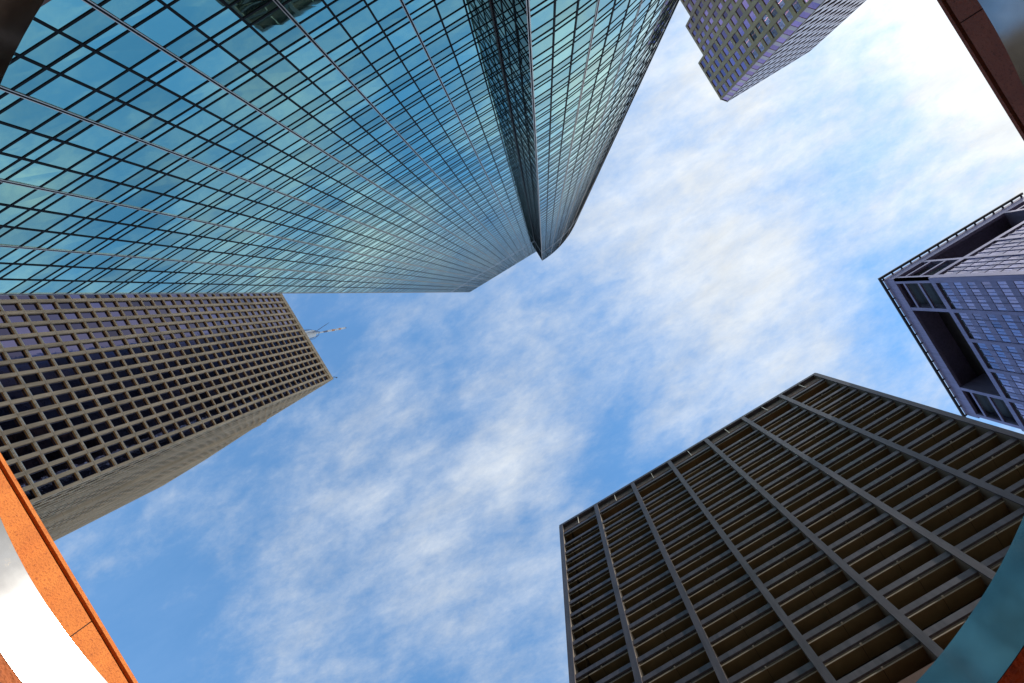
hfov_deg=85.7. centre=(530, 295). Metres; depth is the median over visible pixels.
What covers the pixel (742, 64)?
window
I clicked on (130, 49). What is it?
window
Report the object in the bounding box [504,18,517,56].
window
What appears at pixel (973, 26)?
granite wall
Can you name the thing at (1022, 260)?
window
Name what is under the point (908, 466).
window
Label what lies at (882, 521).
window
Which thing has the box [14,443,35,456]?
window
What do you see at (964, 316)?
window
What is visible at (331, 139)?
window
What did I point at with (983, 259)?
window
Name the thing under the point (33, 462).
window
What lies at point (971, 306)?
window
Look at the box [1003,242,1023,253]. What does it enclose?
window
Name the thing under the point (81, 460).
window
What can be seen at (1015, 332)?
window
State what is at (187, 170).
window
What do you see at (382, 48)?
window
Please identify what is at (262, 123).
window
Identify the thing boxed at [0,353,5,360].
window
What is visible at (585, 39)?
window
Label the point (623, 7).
window
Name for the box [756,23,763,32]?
window
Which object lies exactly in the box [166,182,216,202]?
window
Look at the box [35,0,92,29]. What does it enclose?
window
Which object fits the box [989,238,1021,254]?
window
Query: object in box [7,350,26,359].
window
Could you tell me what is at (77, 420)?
window
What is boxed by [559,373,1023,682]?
bronze tower
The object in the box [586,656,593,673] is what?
window
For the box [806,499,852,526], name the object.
window
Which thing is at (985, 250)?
window
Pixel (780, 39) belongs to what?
window
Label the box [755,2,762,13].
window
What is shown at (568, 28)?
window
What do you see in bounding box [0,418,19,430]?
window
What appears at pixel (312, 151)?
window
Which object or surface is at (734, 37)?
window
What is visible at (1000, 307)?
window
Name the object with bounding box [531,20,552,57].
window
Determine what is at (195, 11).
window
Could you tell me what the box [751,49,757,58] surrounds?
window
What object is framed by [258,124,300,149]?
window
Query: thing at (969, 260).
window
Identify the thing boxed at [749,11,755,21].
window
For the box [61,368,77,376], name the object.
window
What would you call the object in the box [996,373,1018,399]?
window
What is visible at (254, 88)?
window
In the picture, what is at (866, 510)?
window
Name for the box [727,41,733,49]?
window
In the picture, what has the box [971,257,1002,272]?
window
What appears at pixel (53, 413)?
window
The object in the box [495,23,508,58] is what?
window
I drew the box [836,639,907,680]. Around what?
window
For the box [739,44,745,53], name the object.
window
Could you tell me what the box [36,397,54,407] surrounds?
window
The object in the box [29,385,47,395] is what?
window
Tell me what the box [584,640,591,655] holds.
window
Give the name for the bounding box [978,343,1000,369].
window
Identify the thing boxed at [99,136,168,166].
window
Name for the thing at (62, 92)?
window
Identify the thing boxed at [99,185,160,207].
window
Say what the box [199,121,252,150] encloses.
window
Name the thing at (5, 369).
window
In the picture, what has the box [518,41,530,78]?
window
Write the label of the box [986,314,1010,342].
window
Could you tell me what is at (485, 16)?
window
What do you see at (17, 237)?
window
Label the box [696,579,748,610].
window
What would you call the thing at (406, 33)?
window
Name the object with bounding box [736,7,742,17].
window
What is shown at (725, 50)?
window
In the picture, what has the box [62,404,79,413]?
window
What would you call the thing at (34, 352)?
window
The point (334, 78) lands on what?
window
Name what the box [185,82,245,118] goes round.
window
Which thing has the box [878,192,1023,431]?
violet tower
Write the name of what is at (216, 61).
window
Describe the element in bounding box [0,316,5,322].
window
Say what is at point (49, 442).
window
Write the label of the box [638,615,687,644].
window
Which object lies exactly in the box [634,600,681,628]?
window
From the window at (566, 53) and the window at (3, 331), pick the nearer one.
the window at (566, 53)
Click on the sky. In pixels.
(399, 520)
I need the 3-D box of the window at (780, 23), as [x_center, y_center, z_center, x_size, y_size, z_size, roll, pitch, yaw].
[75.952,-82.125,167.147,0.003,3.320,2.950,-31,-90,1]
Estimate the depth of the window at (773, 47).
177.73 m
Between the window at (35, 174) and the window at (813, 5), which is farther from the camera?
the window at (813, 5)
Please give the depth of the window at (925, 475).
84.67 m
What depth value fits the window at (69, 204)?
33.45 m
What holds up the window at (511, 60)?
in the glass tower at (271, 146)
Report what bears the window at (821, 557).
in the bronze tower at (816, 528)
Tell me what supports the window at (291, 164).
in the glass tower at (271, 146)
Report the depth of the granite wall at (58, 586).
13.93 m
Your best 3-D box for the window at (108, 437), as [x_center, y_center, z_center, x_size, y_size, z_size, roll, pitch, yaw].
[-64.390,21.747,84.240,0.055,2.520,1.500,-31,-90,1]
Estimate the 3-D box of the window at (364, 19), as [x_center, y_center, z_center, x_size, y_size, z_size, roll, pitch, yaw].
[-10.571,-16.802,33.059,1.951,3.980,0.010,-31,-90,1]
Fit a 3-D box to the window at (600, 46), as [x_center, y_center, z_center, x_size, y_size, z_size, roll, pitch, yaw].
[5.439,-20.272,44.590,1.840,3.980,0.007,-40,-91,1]
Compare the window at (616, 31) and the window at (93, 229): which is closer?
the window at (93, 229)
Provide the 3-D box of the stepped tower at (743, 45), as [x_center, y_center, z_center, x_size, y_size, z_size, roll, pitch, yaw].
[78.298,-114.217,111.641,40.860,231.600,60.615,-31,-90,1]
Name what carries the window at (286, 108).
in the glass tower at (271, 146)
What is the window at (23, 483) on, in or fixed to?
in the concrete tower at (109, 403)
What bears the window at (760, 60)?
in the stepped tower at (743, 45)
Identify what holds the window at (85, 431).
in the concrete tower at (109, 403)
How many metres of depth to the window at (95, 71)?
25.20 m
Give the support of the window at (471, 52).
in the glass tower at (271, 146)
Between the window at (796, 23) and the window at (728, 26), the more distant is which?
the window at (728, 26)
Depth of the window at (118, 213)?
37.44 m
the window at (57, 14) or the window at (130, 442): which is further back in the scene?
the window at (130, 442)
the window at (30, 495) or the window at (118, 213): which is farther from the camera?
the window at (30, 495)
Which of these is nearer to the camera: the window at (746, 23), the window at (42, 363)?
the window at (42, 363)
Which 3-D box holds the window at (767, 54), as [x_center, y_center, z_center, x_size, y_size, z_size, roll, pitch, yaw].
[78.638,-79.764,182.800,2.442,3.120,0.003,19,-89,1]
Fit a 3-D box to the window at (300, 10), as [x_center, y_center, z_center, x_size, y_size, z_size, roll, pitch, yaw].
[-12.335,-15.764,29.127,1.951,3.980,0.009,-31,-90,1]
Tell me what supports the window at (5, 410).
in the concrete tower at (109, 403)
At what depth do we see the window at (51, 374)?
81.29 m
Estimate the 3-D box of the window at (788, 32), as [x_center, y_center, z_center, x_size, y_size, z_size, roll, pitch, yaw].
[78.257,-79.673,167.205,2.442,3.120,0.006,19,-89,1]
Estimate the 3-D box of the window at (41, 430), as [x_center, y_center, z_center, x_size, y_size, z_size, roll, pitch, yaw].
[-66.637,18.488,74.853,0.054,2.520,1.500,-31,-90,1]
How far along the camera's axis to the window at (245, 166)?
41.45 m
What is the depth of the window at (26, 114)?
26.27 m
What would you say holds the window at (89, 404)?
in the concrete tower at (109, 403)
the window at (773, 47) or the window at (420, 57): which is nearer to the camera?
the window at (420, 57)
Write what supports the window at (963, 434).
in the bronze tower at (816, 528)
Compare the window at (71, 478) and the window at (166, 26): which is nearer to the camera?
the window at (166, 26)
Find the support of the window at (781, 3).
in the stepped tower at (743, 45)
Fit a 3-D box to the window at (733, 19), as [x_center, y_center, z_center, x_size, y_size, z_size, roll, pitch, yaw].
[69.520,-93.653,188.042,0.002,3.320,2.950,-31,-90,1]
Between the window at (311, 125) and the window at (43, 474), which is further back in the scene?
the window at (43, 474)
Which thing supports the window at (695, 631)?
in the bronze tower at (816, 528)
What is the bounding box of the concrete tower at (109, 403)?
[0,294,332,540]
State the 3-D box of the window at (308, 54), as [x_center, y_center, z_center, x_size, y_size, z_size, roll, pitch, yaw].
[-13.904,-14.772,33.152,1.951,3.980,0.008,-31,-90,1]
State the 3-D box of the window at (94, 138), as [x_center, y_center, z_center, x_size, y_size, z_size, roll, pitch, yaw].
[-23.998,-8.660,29.454,1.951,3.980,0.010,-31,-90,1]
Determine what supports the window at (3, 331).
in the concrete tower at (109, 403)
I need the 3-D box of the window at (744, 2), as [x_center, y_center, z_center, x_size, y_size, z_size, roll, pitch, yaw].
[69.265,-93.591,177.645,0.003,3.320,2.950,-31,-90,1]
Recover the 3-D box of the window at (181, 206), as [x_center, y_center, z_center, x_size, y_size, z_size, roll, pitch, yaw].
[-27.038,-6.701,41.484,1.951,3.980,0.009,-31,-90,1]
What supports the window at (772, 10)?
in the stepped tower at (743, 45)
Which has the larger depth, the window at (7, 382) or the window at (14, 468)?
the window at (7, 382)
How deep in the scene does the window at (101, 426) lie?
84.33 m
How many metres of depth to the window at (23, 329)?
81.32 m
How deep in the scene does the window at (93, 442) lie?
81.17 m
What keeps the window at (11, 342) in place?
in the concrete tower at (109, 403)
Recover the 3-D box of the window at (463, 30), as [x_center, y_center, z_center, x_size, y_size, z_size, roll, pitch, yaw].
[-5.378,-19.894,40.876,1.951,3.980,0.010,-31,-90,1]
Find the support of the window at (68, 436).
in the concrete tower at (109, 403)
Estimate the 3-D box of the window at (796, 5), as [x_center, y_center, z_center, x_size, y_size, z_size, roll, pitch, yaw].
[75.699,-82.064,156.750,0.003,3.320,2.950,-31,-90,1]
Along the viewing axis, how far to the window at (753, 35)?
182.95 m
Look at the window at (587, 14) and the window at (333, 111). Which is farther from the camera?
the window at (333, 111)
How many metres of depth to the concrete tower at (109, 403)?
97.41 m
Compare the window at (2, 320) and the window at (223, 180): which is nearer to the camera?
the window at (223, 180)
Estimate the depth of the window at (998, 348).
122.11 m
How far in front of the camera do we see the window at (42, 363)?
81.26 m
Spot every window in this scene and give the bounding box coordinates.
[0,58,92,108]
[0,90,58,130]
[0,155,63,186]
[0,207,66,230]
[0,227,40,245]
[0,249,67,264]
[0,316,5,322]
[0,327,12,335]
[0,339,19,347]
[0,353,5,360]
[0,365,12,373]
[0,377,20,386]
[0,406,12,416]
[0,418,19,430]
[0,450,12,460]
[3,134,92,168]
[6,431,27,443]
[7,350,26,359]
[7,389,27,399]
[8,463,20,473]
[14,190,91,214]
[14,326,32,333]
[14,362,33,371]
[14,401,34,411]
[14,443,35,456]
[17,477,27,487]
[21,337,39,345]
[21,374,40,383]
[21,456,42,469]
[22,413,41,424]
[24,34,125,88]
[24,233,91,250]
[24,490,35,499]
[28,348,46,356]
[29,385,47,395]
[29,425,48,436]
[29,468,50,482]
[34,113,119,150]
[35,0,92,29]
[35,359,52,368]
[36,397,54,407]
[37,437,55,449]
[37,481,57,494]
[42,370,59,379]
[43,171,117,198]
[43,408,61,419]
[44,449,63,461]
[48,217,114,236]
[49,382,66,390]
[50,420,68,431]
[51,461,70,474]
[56,393,73,402]
[57,431,75,442]
[59,474,77,486]
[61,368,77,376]
[62,10,158,67]
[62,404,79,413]
[64,443,82,454]
[67,92,149,132]
[68,378,83,387]
[69,415,86,425]
[70,154,143,182]
[71,455,89,466]
[73,201,136,221]
[74,389,90,398]
[76,426,93,437]
[78,466,95,477]
[81,400,96,409]
[83,437,100,448]
[87,411,103,420]
[90,448,106,460]
[94,421,109,431]
[97,460,112,470]
[99,71,178,114]
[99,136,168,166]
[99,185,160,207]
[101,432,116,442]
[102,0,191,46]
[107,443,122,453]
[114,453,128,464]
[123,169,182,193]
[123,437,137,447]
[127,118,194,149]
[130,448,143,457]
[132,51,207,95]
[143,196,195,215]
[148,154,205,178]
[156,99,219,134]
[162,0,225,25]
[165,30,237,77]
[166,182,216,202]
[174,137,228,164]
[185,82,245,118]
[189,167,236,189]
[198,9,265,59]
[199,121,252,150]
[211,153,257,176]
[213,63,271,101]
[225,105,275,135]
[231,0,294,41]
[234,138,279,163]
[242,45,297,85]
[251,89,299,120]
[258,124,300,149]
[263,152,301,173]
[271,27,322,69]
[276,73,322,106]
[278,0,324,22]
[280,110,321,136]
[284,140,320,161]
[300,8,349,53]
[302,57,345,91]
[303,95,342,123]
[305,126,340,149]
[326,81,363,110]
[326,113,359,137]
[328,40,369,77]
[329,0,375,36]
[347,100,379,125]
[350,66,385,96]
[354,24,392,62]
[366,0,401,20]
[368,87,398,113]
[373,51,406,83]
[379,8,416,48]
[389,74,418,101]
[396,37,427,70]
[406,0,439,33]
[410,61,437,89]
[420,22,449,56]
[431,47,457,76]
[435,0,463,18]
[443,7,470,43]
[452,34,476,64]
[466,0,491,30]
[474,21,496,52]
[491,0,504,35]
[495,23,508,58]
[501,0,515,33]
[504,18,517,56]
[507,42,519,76]
[514,0,527,29]
[515,12,528,55]
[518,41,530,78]
[520,64,531,96]
[530,0,553,31]
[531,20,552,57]
[533,48,551,79]
[534,70,551,97]
[553,33,573,67]
[553,57,570,85]
[554,3,576,44]
[571,42,589,72]
[573,17,593,53]
[576,0,596,28]
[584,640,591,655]
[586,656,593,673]
[589,27,607,59]
[593,0,614,37]
[605,11,625,45]
[611,0,628,22]
[621,0,640,31]
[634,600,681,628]
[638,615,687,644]
[644,631,695,661]
[683,0,862,100]
[689,566,739,595]
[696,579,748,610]
[705,593,759,625]
[721,29,726,38]
[723,47,728,55]
[726,23,731,32]
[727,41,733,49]
[729,57,734,65]
[731,15,737,24]
[732,34,738,42]
[734,51,739,59]
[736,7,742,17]
[738,26,743,36]
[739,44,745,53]
[740,62,746,70]
[742,0,748,9]
[743,19,749,28]
[744,38,750,47]
[745,55,751,64]
[747,533,795,561]
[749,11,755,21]
[750,30,756,40]
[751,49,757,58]
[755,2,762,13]
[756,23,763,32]
[757,42,764,51]
[757,58,765,63]
[757,544,808,574]
[762,14,769,25]
[763,34,770,44]
[763,52,771,56]
[768,557,821,588]
[769,5,776,17]
[769,26,777,37]
[769,45,778,50]
[776,0,784,8]
[776,18,784,29]
[776,37,786,42]
[783,29,793,35]
[784,9,792,21]
[791,20,801,27]
[792,0,800,12]
[799,11,810,18]
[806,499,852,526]
[808,2,819,9]
[820,510,866,537]
[833,521,882,550]
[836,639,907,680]
[866,466,909,491]
[881,475,925,501]
[922,596,981,630]
[926,434,963,456]
[941,283,962,308]
[945,259,973,273]
[954,282,976,309]
[957,258,987,273]
[959,313,980,338]
[967,282,990,309]
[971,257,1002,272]
[973,314,995,340]
[975,240,1005,255]
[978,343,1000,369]
[981,282,1006,310]
[985,255,1020,272]
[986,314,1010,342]
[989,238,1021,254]
[992,345,1014,371]
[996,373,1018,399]
[997,281,1023,311]
[1001,259,1023,271]
[1002,315,1023,343]
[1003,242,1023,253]
[1005,227,1023,237]
[1006,346,1023,373]
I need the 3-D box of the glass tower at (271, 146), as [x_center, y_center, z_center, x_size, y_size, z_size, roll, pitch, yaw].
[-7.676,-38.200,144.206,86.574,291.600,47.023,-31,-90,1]
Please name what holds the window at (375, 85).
in the glass tower at (271, 146)
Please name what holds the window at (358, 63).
in the glass tower at (271, 146)
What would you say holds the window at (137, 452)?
in the concrete tower at (109, 403)
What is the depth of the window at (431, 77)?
45.09 m
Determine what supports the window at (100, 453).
in the concrete tower at (109, 403)
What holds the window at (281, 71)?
in the glass tower at (271, 146)
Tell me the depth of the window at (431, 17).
37.20 m
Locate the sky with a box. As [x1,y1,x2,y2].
[54,0,1023,682]
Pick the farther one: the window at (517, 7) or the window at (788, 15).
the window at (788, 15)
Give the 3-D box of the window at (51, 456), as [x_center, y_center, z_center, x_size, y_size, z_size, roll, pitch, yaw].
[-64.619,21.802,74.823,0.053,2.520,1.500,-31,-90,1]
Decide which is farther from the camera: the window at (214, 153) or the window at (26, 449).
the window at (26, 449)
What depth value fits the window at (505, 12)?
37.34 m
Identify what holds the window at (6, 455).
in the concrete tower at (109, 403)
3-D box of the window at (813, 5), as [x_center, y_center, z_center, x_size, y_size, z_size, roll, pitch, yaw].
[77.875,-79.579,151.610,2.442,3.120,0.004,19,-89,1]
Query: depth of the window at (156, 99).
29.20 m
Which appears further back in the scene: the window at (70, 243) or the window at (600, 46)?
the window at (600, 46)
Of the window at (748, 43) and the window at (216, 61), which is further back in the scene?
the window at (748, 43)
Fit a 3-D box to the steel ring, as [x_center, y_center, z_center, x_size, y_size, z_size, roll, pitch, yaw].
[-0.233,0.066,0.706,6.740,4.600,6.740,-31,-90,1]
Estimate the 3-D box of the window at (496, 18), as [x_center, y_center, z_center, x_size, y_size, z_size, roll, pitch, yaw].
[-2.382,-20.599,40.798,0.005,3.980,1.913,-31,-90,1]
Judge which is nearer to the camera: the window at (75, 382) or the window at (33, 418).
the window at (33, 418)
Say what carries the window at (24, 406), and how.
in the concrete tower at (109, 403)
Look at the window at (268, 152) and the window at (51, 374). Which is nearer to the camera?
the window at (268, 152)
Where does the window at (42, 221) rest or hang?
in the glass tower at (271, 146)
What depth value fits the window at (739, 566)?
89.55 m
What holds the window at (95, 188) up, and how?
in the glass tower at (271, 146)
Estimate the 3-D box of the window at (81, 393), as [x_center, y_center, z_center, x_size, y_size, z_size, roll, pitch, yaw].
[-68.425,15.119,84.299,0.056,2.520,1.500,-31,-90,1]
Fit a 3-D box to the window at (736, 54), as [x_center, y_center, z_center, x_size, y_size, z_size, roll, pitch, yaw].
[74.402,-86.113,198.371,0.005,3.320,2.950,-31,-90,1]
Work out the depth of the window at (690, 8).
212.43 m
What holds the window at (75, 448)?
in the concrete tower at (109, 403)
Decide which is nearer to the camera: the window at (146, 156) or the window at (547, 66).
the window at (146, 156)
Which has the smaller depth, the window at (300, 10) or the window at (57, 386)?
the window at (300, 10)
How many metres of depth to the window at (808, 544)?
85.19 m
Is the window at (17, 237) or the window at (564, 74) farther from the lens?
the window at (564, 74)
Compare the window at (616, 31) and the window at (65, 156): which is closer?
the window at (65, 156)
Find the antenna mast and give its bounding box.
[304,323,345,339]
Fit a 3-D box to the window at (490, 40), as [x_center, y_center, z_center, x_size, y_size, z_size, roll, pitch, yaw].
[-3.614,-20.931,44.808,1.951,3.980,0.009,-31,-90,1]
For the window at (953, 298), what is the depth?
126.20 m
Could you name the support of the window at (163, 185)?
in the glass tower at (271, 146)
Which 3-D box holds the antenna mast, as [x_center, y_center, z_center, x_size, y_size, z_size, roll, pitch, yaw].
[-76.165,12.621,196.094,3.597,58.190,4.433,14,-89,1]
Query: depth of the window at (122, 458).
84.29 m
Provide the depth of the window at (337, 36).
32.97 m
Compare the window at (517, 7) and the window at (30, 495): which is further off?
the window at (30, 495)
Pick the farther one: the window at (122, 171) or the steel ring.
the window at (122, 171)
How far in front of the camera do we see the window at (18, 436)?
71.77 m
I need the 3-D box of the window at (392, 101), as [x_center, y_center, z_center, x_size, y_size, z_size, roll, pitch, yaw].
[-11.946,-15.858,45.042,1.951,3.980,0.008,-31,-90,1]
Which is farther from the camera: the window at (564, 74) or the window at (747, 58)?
the window at (747, 58)
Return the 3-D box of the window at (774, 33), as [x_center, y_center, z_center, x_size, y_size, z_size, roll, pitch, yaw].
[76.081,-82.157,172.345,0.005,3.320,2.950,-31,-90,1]
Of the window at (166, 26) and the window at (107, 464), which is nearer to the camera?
the window at (166, 26)
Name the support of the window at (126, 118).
in the glass tower at (271, 146)
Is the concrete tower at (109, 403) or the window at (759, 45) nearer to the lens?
the concrete tower at (109, 403)
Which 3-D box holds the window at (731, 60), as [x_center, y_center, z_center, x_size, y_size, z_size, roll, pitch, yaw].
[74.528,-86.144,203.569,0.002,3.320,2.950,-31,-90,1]
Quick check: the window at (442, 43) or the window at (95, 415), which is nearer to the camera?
the window at (442, 43)
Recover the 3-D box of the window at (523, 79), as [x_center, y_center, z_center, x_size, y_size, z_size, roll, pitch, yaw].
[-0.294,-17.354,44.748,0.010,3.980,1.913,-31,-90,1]
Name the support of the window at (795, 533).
in the bronze tower at (816, 528)
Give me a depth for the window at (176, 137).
33.26 m
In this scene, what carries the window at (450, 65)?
in the glass tower at (271, 146)
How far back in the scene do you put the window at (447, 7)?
38.00 m
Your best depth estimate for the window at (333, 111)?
41.25 m
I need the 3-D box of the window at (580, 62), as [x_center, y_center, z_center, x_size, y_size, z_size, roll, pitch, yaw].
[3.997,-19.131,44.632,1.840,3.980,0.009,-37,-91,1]
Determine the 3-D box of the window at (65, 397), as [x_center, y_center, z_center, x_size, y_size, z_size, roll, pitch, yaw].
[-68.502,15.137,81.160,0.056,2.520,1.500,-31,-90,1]
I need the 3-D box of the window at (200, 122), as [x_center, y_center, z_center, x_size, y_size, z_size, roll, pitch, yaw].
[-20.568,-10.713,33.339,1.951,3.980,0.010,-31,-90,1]
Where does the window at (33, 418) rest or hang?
in the concrete tower at (109, 403)
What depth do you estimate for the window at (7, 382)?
74.99 m
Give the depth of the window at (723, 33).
198.59 m
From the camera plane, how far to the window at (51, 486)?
71.70 m
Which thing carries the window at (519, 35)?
in the glass tower at (271, 146)
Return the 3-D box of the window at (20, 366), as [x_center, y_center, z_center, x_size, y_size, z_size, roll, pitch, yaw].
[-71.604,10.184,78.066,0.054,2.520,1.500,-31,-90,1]
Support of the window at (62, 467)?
in the concrete tower at (109, 403)
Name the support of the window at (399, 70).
in the glass tower at (271, 146)
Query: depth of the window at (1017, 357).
118.29 m
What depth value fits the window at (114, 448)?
84.30 m
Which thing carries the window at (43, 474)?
in the concrete tower at (109, 403)
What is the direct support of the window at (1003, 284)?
in the violet tower at (959, 299)
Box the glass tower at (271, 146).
[0,0,678,294]
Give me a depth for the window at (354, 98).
41.02 m
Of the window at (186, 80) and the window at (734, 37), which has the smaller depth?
the window at (186, 80)
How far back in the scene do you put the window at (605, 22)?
40.76 m
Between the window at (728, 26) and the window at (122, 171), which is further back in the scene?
the window at (728, 26)
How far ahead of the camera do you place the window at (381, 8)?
34.12 m
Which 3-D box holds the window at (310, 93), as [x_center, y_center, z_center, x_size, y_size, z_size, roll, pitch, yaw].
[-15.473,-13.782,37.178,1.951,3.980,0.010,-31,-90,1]
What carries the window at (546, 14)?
in the glass tower at (271, 146)
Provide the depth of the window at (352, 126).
45.26 m
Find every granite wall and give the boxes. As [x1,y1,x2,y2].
[0,453,137,682]
[937,0,1023,140]
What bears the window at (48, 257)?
in the glass tower at (271, 146)
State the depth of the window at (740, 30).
188.25 m
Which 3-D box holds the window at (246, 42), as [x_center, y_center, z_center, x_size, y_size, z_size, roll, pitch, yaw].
[-15.667,-13.734,29.220,1.951,3.980,0.010,-31,-90,1]
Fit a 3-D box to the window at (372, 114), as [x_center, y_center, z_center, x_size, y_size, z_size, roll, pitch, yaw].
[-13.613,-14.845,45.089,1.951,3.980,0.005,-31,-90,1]
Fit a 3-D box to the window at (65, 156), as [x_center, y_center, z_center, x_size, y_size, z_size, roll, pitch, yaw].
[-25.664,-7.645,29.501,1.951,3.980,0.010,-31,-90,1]
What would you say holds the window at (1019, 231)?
in the violet tower at (959, 299)
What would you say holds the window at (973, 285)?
in the violet tower at (959, 299)
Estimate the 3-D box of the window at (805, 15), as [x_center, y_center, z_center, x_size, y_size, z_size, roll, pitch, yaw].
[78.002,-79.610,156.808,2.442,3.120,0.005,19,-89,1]
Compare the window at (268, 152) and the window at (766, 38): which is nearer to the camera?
the window at (268, 152)
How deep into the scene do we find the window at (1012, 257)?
114.36 m
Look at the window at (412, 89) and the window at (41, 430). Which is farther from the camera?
the window at (41, 430)
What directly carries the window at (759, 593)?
in the bronze tower at (816, 528)
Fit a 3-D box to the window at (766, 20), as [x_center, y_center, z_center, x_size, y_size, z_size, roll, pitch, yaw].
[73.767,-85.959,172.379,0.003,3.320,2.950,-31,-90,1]
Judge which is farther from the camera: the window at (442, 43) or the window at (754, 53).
the window at (754, 53)
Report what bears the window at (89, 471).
in the concrete tower at (109, 403)
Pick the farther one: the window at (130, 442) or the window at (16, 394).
the window at (130, 442)
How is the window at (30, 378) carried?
in the concrete tower at (109, 403)
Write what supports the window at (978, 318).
in the violet tower at (959, 299)
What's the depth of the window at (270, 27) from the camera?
29.41 m
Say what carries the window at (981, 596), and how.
in the bronze tower at (816, 528)
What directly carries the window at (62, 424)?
in the concrete tower at (109, 403)
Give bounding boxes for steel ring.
[0,0,1023,682]
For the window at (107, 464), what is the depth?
81.15 m
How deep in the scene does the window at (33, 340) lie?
81.30 m
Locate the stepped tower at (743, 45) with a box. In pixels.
[680,0,865,101]
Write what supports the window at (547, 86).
in the glass tower at (271, 146)
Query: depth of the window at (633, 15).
44.91 m

